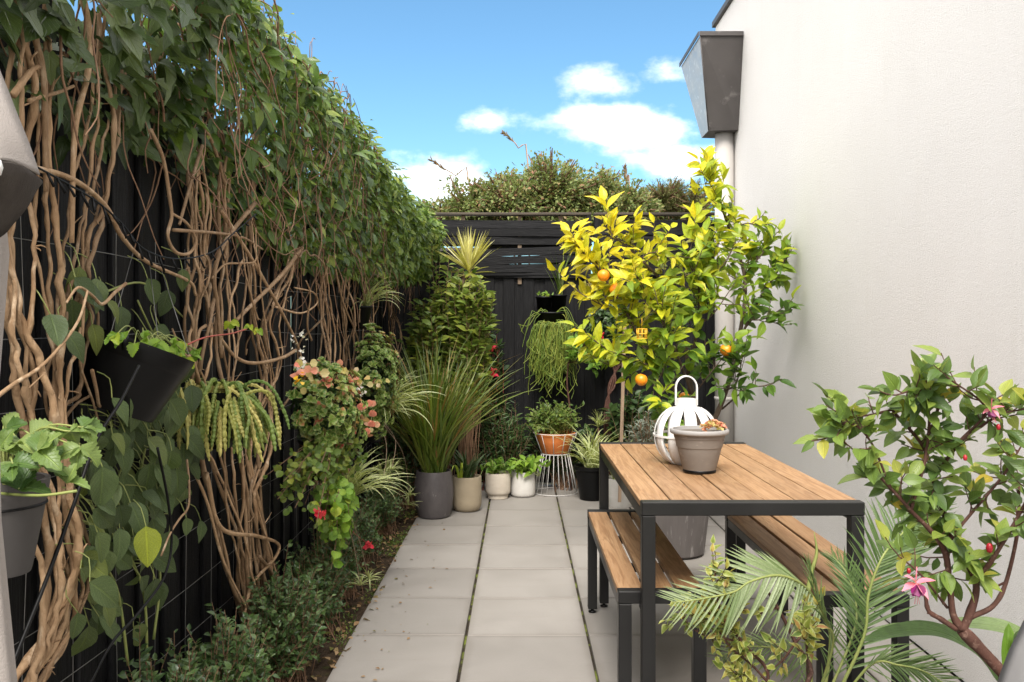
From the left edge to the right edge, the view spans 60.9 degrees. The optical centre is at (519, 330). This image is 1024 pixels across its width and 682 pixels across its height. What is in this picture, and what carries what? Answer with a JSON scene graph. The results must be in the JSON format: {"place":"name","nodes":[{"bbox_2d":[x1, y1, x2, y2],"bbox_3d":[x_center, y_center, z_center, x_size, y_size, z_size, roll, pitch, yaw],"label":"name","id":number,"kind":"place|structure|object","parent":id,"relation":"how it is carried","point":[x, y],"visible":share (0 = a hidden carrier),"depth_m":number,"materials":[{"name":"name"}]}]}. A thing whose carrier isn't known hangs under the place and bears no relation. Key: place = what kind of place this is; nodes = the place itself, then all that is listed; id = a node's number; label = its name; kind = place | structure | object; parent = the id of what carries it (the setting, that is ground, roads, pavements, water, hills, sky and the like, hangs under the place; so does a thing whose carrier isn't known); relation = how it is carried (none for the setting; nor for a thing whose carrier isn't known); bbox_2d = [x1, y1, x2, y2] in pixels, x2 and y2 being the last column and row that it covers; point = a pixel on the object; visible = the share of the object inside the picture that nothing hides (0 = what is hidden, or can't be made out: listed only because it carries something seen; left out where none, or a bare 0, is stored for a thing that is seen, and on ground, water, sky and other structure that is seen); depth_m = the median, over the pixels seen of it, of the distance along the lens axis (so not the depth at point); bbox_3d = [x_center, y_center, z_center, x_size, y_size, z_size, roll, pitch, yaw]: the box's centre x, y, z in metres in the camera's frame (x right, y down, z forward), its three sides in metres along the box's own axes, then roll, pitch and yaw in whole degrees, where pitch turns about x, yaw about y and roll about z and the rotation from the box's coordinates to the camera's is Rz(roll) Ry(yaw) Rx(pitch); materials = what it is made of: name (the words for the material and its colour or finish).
{"place":"outdoors","nodes":[
{"label":"outdoors","id":0,"kind":"place"},
{"bbox_2d":[67,0,725,272],"label":"sky","id":1,"kind":"structure","parent":0,"point":[602,82],"materials":[{"name":"blue"}]},
{"bbox_2d":[326,482,963,681],"bbox_3d":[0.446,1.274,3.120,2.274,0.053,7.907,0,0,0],"label":"paving","id":2,"kind":"structure","parent":0,"point":[504,598],"depth_m":3.83,"materials":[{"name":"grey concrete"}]},
{"bbox_2d":[0,71,42,681],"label":"folded umbrella","id":3,"kind":"object","parent":2,"relation":"on","point":[21,182],"visible":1,"depth_m":0.87,"materials":[{"name":"beige fabric"}]},
{"bbox_2d":[299,500,417,681],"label":"garden bed","id":4,"kind":"object","parent":2,"relation":"on","point":[323,669],"visible":0.15,"depth_m":4.01,"materials":[{"name":"soil"}]},
{"bbox_2d":[117,614,221,681],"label":"box shrub","id":5,"kind":"object","parent":4,"relation":"on","point":[176,673],"visible":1,"depth_m":2.32,"materials":[{"name":"green plant"}]},
{"bbox_2d":[0,0,383,681],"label":"paling fence","id":6,"kind":"object","parent":4,"relation":"on","point":[194,560],"visible":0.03,"depth_m":2.68,"materials":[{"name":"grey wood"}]},
{"bbox_2d":[0,412,105,578],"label":"hanging pot","id":7,"kind":"object","parent":6,"relation":"hanging from","point":[26,492],"visible":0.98,"depth_m":1.45,"materials":[{"name":"grey plastic"}]},
{"bbox_2d":[0,0,272,681],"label":"climbing vine","id":8,"kind":"object","parent":6,"relation":"attached to","point":[125,58],"visible":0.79,"depth_m":1.87,"materials":[{"name":"brown plant"}]},
{"bbox_2d":[15,364,139,660],"bbox_3d":[-0.833,0.326,1.654,0.006,0.504,0.505,0,0,0],"label":"watering hose","id":9,"kind":"object","parent":8,"relation":"attached to","point":[46,579],"visible":0.77,"depth_m":1.58,"materials":[{"name":"black plastic"}]},
{"bbox_2d":[89,447,172,681],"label":"watering hose","id":10,"kind":"object","parent":8,"relation":"hanging from","point":[119,633],"visible":1,"depth_m":2.12,"materials":[{"name":"black plastic"}]},
{"bbox_2d":[38,167,256,271],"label":"fairy lights","id":11,"kind":"object","parent":8,"relation":"hanging from","point":[105,209],"visible":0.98,"depth_m":2.00,"materials":[{"name":"black plastic"}]},
{"bbox_2d":[0,216,382,681],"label":"wire trellis","id":12,"kind":"object","parent":6,"relation":"attached to","point":[284,332],"visible":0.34,"depth_m":2.69,"materials":[{"name":"black metal"}]},
{"bbox_2d":[36,239,206,665],"bbox_3d":[-0.957,0.332,2.233,0.205,1.134,1.095,0,0,0],"label":"broad leaf vine","id":13,"kind":"object","parent":12,"relation":"hanging from","point":[138,497],"visible":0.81,"depth_m":2.08,"materials":[{"name":"green plant"}]},
{"bbox_2d":[74,253,262,422],"bbox_3d":[-0.924,0.008,2.275,0.266,0.431,0.859,0,0,0],"label":"hanging pot","id":14,"kind":"object","parent":12,"relation":"hanging from","point":[163,372],"visible":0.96,"depth_m":2.01,"materials":[{"name":"black plastic"}]},
{"bbox_2d":[176,377,289,462],"bbox_3d":[-0.870,0.272,2.592,0.328,0.267,0.328,0,0,0],"label":"cactus pot","id":15,"kind":"object","parent":12,"relation":"hanging from","point":[234,415],"visible":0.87,"depth_m":2.54,"materials":[{"name":"green plant"}]},
{"bbox_2d":[285,329,389,480],"bbox_3d":[-0.841,0.335,4.091,0.362,0.679,2.090,0,0,-4],"label":"succulent planter","id":16,"kind":"object","parent":12,"relation":"attached to","point":[322,414],"visible":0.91,"depth_m":3.49,"materials":[{"name":"green plastic"}]},
{"bbox_2d":[263,435,368,532],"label":"trailing plant","id":17,"kind":"object","parent":16,"relation":"attached to","point":[309,461],"visible":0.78,"depth_m":3.38,"materials":[{"name":"green plant"}]},
{"bbox_2d":[352,323,405,439],"bbox_3d":[-0.872,0.304,5.098,0.320,0.696,0.760,0,0,-20],"label":"succulent planter","id":18,"kind":"object","parent":12,"relation":"attached to","point":[374,358],"visible":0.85,"depth_m":4.84,"materials":[{"name":"green plant"}]},
{"bbox_2d":[219,64,391,594],"bbox_3d":[-0.997,-0.017,4.038,0.600,2.272,2.548,0,0,0],"label":"climbing vine","id":19,"kind":"object","parent":6,"relation":"attached to","point":[354,158],"visible":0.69,"depth_m":4.08,"materials":[{"name":"green plant"}]},
{"bbox_2d":[345,271,403,328],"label":"spider plant","id":20,"kind":"object","parent":6,"relation":"attached to","point":[365,310],"visible":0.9,"depth_m":5.24,"materials":[{"name":"green plant"}]},
{"bbox_2d":[331,146,448,466],"bbox_3d":[-0.917,0.185,6.211,0.733,2.601,3.335,0,0,0],"label":"climbing vine","id":21,"kind":"object","parent":6,"relation":"attached to","point":[415,229],"visible":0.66,"depth_m":5.66,"materials":[{"name":"green plant"}]},
{"bbox_2d":[89,0,333,672],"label":"climbing vine","id":22,"kind":"object","parent":4,"relation":"on","point":[277,64],"visible":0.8,"depth_m":2.91,"materials":[{"name":"green plant"}]},
{"bbox_2d":[186,603,279,681],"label":"box shrub","id":23,"kind":"object","parent":4,"relation":"on","point":[245,665],"visible":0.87,"depth_m":2.57,"materials":[{"name":"green plant"}]},
{"bbox_2d":[240,540,336,681],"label":"box shrub","id":24,"kind":"object","parent":4,"relation":"on","point":[290,641],"visible":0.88,"depth_m":3.05,"materials":[{"name":"green plant"}]},
{"bbox_2d":[275,525,354,641],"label":"box shrub","id":25,"kind":"object","parent":4,"relation":"on","point":[330,584],"visible":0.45,"depth_m":3.60,"materials":[{"name":"green plant"}]},
{"bbox_2d":[300,513,374,603],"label":"box shrub","id":26,"kind":"object","parent":4,"relation":"on","point":[350,554],"visible":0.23,"depth_m":4.09,"materials":[{"name":"green plant"}]},
{"bbox_2d":[309,475,373,568],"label":"geranium","id":27,"kind":"object","parent":4,"relation":"on","point":[342,504],"visible":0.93,"depth_m":3.51,"materials":[{"name":"green plant"}]},
{"bbox_2d":[295,506,418,681],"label":"leaf litter","id":28,"kind":"object","parent":4,"relation":"on","point":[330,662],"visible":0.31,"depth_m":3.97,"materials":[{"name":"brown plant"}]},
{"bbox_2d":[351,489,383,567],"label":"box shrub","id":29,"kind":"object","parent":4,"relation":"on","point":[365,527],"visible":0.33,"depth_m":4.63,"materials":[{"name":"green plant"}]},
{"bbox_2d":[322,442,412,584],"bbox_3d":[-0.685,0.861,4.041,0.531,0.638,0.506,0,0,-36],"label":"spider plant","id":30,"kind":"object","parent":4,"relation":"on","point":[358,475],"visible":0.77,"depth_m":4.07,"materials":[{"name":"green plant"}]},
{"bbox_2d":[326,508,416,648],"bbox_3d":[-0.821,1.252,4.167,0.307,0.020,4.003,0,0,0],"label":"moss","id":31,"kind":"object","parent":4,"relation":"on","point":[351,626],"visible":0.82,"depth_m":4.25,"materials":[{"name":"green plant"}]},
{"bbox_2d":[359,470,402,535],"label":"box shrub","id":32,"kind":"object","parent":4,"relation":"on","point":[386,507],"visible":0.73,"depth_m":5.31,"materials":[{"name":"green plant"}]},
{"bbox_2d":[374,455,422,505],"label":"spider plant","id":33,"kind":"object","parent":4,"relation":"on","point":[387,466],"visible":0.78,"depth_m":5.32,"materials":[{"name":"green plant"}]},
{"bbox_2d":[373,402,425,509],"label":"corner shrub","id":34,"kind":"object","parent":4,"relation":"on","point":[412,463],"visible":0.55,"depth_m":6.15,"materials":[{"name":"green plant"}]},
{"bbox_2d":[357,362,445,499],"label":"spider plant","id":35,"kind":"object","parent":4,"relation":"on","point":[371,439],"visible":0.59,"depth_m":5.09,"materials":[{"name":"green plant"}]},
{"bbox_2d":[356,524,447,679],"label":"paving litter","id":36,"kind":"object","parent":2,"relation":"on","point":[405,611],"visible":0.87,"depth_m":3.61,"materials":[{"name":"brown plant"}]},
{"bbox_2d":[396,244,485,468],"bbox_3d":[-0.569,0.314,6.554,0.612,1.941,0.590,0,0,-26],"label":"leafy shrub","id":37,"kind":"object","parent":2,"relation":"on","point":[430,326],"visible":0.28,"depth_m":6.50,"materials":[{"name":"green plant"}]},
{"bbox_2d":[352,334,540,518],"bbox_3d":[-0.561,0.619,5.836,1.411,1.260,1.483,0,0,43],"label":"grass pot","id":38,"kind":"object","parent":2,"relation":"on","point":[433,485],"depth_m":5.74,"materials":[{"name":"grey ceramic"}]},
{"bbox_2d":[427,155,470,192],"bbox_3d":[-0.700,-0.214,8.665,0.454,3.062,0.069,0,0,0],"label":"grass plume","id":39,"kind":"object","parent":2,"relation":"on","point":[436,163],"depth_m":8.66,"materials":[{"name":"beige plant"}]},
{"bbox_2d":[440,248,475,250],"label":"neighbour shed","id":40,"kind":"structure","parent":2,"relation":"on","point":[447,249],"depth_m":7.88,"materials":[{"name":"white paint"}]},
{"bbox_2d":[435,227,491,448],"bbox_3d":[-0.408,0.242,6.573,0.542,2.084,0.553,0,0,0],"label":"spiky dracaena","id":41,"kind":"object","parent":2,"relation":"on","point":[467,259],"visible":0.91,"depth_m":6.53,"materials":[{"name":"green plant"}]},
{"bbox_2d":[449,446,484,511],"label":"potted plant","id":42,"kind":"object","parent":2,"relation":"on","point":[467,486],"visible":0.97,"depth_m":5.97,"materials":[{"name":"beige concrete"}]},
{"bbox_2d":[436,273,501,475],"bbox_3d":[-0.348,0.433,6.412,0.421,1.702,0.427,0,0,-44],"label":"leafy shrub","id":43,"kind":"object","parent":2,"relation":"on","point":[475,322],"visible":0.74,"depth_m":6.36,"materials":[{"name":"green plant"}]},
{"bbox_2d":[480,457,511,499],"bbox_3d":[-0.178,1.093,6.505,0.246,0.310,0.219,0,0,0],"label":"cream pot","id":44,"kind":"object","parent":2,"relation":"on","point":[497,483],"visible":1,"depth_m":6.44,"materials":[{"name":"ceramic"}]},
{"bbox_2d":[501,130,529,255],"bbox_3d":[-0.047,-0.345,8.668,0.302,3.323,0.066,0,0,0],"label":"grass plume","id":45,"kind":"object","parent":2,"relation":"on","point":[508,136],"depth_m":8.66,"materials":[{"name":"brown plant"}]},
{"bbox_2d":[506,453,550,497],"bbox_3d":[0.049,1.082,6.551,0.340,0.332,0.269,0,0,-14],"label":"white pot","id":46,"kind":"object","parent":2,"relation":"on","point":[523,480],"visible":0.99,"depth_m":6.50,"materials":[{"name":"ceramic"}]},
{"bbox_2d":[421,147,664,247],"bbox_3d":[0.151,-0.255,8.765,2.530,3.207,1.616,0,0,0],"label":"berry hedge","id":47,"kind":"object","parent":2,"relation":"on","point":[545,187],"visible":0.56,"depth_m":8.44,"materials":[{"name":"green plant"}]},
{"bbox_2d":[384,212,714,482],"bbox_3d":[0.240,0.142,7.062,2.708,2.184,0.115,0,0,0],"label":"screen fence","id":48,"kind":"object","parent":2,"relation":"on","point":[518,279],"visible":0.32,"depth_m":7.04,"materials":[{"name":"grey wood"}]},
{"bbox_2d":[519,251,585,398],"bbox_3d":[0.287,-0.061,6.882,0.492,1.205,0.371,0,0,25],"label":"wall planter","id":49,"kind":"object","parent":48,"relation":"attached to","point":[550,352],"visible":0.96,"depth_m":6.81,"materials":[{"name":"black plastic"}]},
{"bbox_2d":[533,430,577,495],"bbox_3d":[0.275,1.017,6.717,0.348,0.463,0.348,0,0,0],"label":"wire stand","id":50,"kind":"object","parent":2,"relation":"on","point":[553,455],"visible":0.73,"depth_m":6.64,"materials":[{"name":"white metal"}]},
{"bbox_2d":[524,396,584,454],"bbox_3d":[0.265,0.726,6.715,0.465,0.437,0.379,0,0,0],"label":"terracotta bowl","id":51,"kind":"object","parent":50,"relation":"on","point":[551,422],"visible":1,"depth_m":6.65,"materials":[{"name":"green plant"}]},
{"bbox_2d":[565,333,604,490],"bbox_3d":[0.480,0.635,6.691,0.317,1.231,0.191,0,0,27],"label":"sapling","id":52,"kind":"object","parent":2,"relation":"on","point":[573,352],"visible":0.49,"depth_m":6.69,"materials":[{"name":"green plant"}]},
{"bbox_2d":[550,420,627,500],"bbox_3d":[0.536,0.960,6.445,0.719,0.580,0.674,0,0,0],"label":"spider pot","id":53,"kind":"object","parent":2,"relation":"on","point":[587,475],"visible":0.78,"depth_m":6.38,"materials":[{"name":"black plastic"}]},
{"bbox_2d":[586,409,608,448],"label":"dragon plant","id":54,"kind":"object","parent":2,"relation":"on","point":[599,422],"visible":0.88,"depth_m":6.73,"materials":[{"name":"green plant"}]},
{"bbox_2d":[576,434,637,507],"bbox_3d":[0.694,0.981,6.220,0.556,0.538,0.621,0,0,-10],"label":"spider pot","id":55,"kind":"object","parent":2,"relation":"on","point":[613,496],"visible":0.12,"depth_m":6.13,"materials":[{"name":"white ceramic"}]},
{"bbox_2d":[618,327,625,501],"bbox_3d":[0.708,0.487,6.000,0.061,1.390,0.022,0,0,0],"label":"garden stake","id":56,"kind":"object","parent":2,"relation":"on","point":[621,425],"visible":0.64,"depth_m":5.99,"materials":[{"name":"brown wood"}]},
{"bbox_2d":[622,163,629,186],"bbox_3d":[1.062,-0.184,8.668,0.079,3.002,0.065,0,0,-30],"label":"grass plume","id":57,"kind":"object","parent":2,"relation":"on","point":[625,170],"depth_m":8.66,"materials":[{"name":"beige plant"}]},
{"bbox_2d":[623,407,667,441],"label":"silver shrub","id":58,"kind":"object","parent":2,"relation":"on","point":[646,434],"visible":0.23,"depth_m":6.23,"materials":[{"name":"green plant"}]},
{"bbox_2d":[587,509,706,681],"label":"bench","id":59,"kind":"object","parent":2,"relation":"on","point":[607,542],"visible":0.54,"depth_m":2.96,"materials":[{"name":"brown wood"}]},
{"bbox_2d":[546,145,803,559],"bbox_3d":[0.890,0.092,4.809,1.465,2.315,0.670,0,0,-16],"label":"citrus tree","id":60,"kind":"object","parent":2,"relation":"on","point":[685,536],"visible":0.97,"depth_m":4.74,"materials":[{"name":"green plant"}]},
{"bbox_2d":[636,328,647,338],"bbox_3d":[0.641,-0.011,4.567,0.057,0.111,0.057,0,0,30],"label":"hanging cage","id":61,"kind":"object","parent":60,"relation":"hanging from","point":[641,333],"visible":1,"depth_m":4.55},
{"bbox_2d":[638,174,714,219],"bbox_3d":[2.022,-0.370,11.651,1.416,3.426,1.030,0,0,0],"label":"round tree","id":62,"kind":"object","parent":2,"relation":"on","point":[674,196],"visible":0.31,"depth_m":11.45,"materials":[{"name":"green plant"}]},
{"bbox_2d":[599,442,864,681],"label":"dining table","id":63,"kind":"object","parent":2,"relation":"on","point":[744,479],"visible":0.73,"depth_m":2.73,"materials":[{"name":"brown wood"}]},
{"bbox_2d":[653,375,713,464],"bbox_3d":[0.642,0.343,3.358,0.255,0.339,0.255,0,0,0],"label":"lantern","id":64,"kind":"object","parent":63,"relation":"on","point":[688,407],"visible":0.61,"depth_m":3.30,"materials":[{"name":"white paint"}]},
{"bbox_2d":[670,419,728,473],"bbox_3d":[0.647,0.413,3.133,0.209,0.191,0.209,0,0,0],"label":"table pot","id":65,"kind":"object","parent":63,"relation":"on","point":[700,446],"visible":1,"depth_m":3.07,"materials":[{"name":"beige ceramic"}]},
{"bbox_2d":[659,534,829,681],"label":"variegated shrub","id":66,"kind":"object","parent":2,"relation":"on","point":[808,630],"visible":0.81,"depth_m":2.15,"materials":[{"name":"green plant"}]},
{"bbox_2d":[656,484,962,681],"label":"potted palm","id":67,"kind":"object","parent":2,"relation":"on","point":[887,561],"visible":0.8,"depth_m":2.23,"materials":[{"name":"green plant"}]},
{"bbox_2d":[806,533,817,681],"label":"spear leaf","id":68,"kind":"object","parent":2,"relation":"on","point":[813,564],"visible":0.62,"depth_m":2.58,"materials":[{"name":"green plant"}]},
{"bbox_2d":[725,516,909,681],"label":"bench","id":69,"kind":"object","parent":2,"relation":"on","point":[786,541],"visible":0.4,"depth_m":3.18,"materials":[{"name":"brown wood"}]},
{"bbox_2d":[712,0,1023,681],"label":"house wall","id":70,"kind":"structure","parent":2,"relation":"on","point":[879,156],"depth_m":3.77,"materials":[{"name":"white paint"}]},
{"bbox_2d":[679,31,743,441],"bbox_3d":[1.423,-0.423,6.507,0.326,3.379,0.737,0,0,0],"label":"downpipe","id":71,"kind":"object","parent":70,"relation":"attached to","point":[711,66],"visible":0.77,"depth_m":6.30,"materials":[{"name":"grey metal"}]},
{"bbox_2d":[793,345,1023,676],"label":"fuchsia","id":72,"kind":"object","parent":2,"relation":"on","point":[926,391],"visible":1,"depth_m":1.62,"materials":[{"name":"green plant"}]},
{"bbox_2d":[864,616,1019,680],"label":"clivia","id":73,"kind":"object","parent":2,"relation":"on","point":[1009,630],"visible":0.64,"depth_m":1.90,"materials":[{"name":"green plant"}]},
{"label":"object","id":74,"kind":"structure","parent":2,"relation":"on","visible":0},
{"bbox_2d":[477,330,510,485],"bbox_3d":[-0.215,0.636,6.833,0.274,1.295,0.269,0,0,-43],"label":"begonia","id":75,"kind":"object","parent":74,"relation":"on","point":[494,350],"visible":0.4,"depth_m":6.82,"materials":[{"name":"green plant"}]},
{"bbox_2d":[469,397,537,480],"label":"feathery shrub","id":76,"kind":"object","parent":74,"relation":"on","point":[504,447],"visible":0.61,"depth_m":6.71,"materials":[{"name":"green plant"}]},
{"bbox_2d":[522,422,606,491],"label":"feathery shrub","id":77,"kind":"object","parent":74,"relation":"on","point":[534,450],"visible":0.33,"depth_m":6.85,"materials":[{"name":"green plant"}]},
{"bbox_2d":[586,304,633,475],"bbox_3d":[0.708,0.532,6.783,0.425,1.505,0.335,0,0,-12],"label":"camellia","id":78,"kind":"object","parent":74,"relation":"on","point":[605,315],"visible":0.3,"depth_m":6.82,"materials":[{"name":"green plant"}]},
{"bbox_2d":[597,387,667,441],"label":"dark shrub","id":79,"kind":"object","parent":74,"relation":"on","point":[632,404],"visible":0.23,"depth_m":6.63,"materials":[{"name":"green plant"}]},
{"bbox_2d":[997,620,1023,681],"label":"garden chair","id":80,"kind":"object","parent":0,"point":[1012,669],"visible":1,"depth_m":0.96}
]}

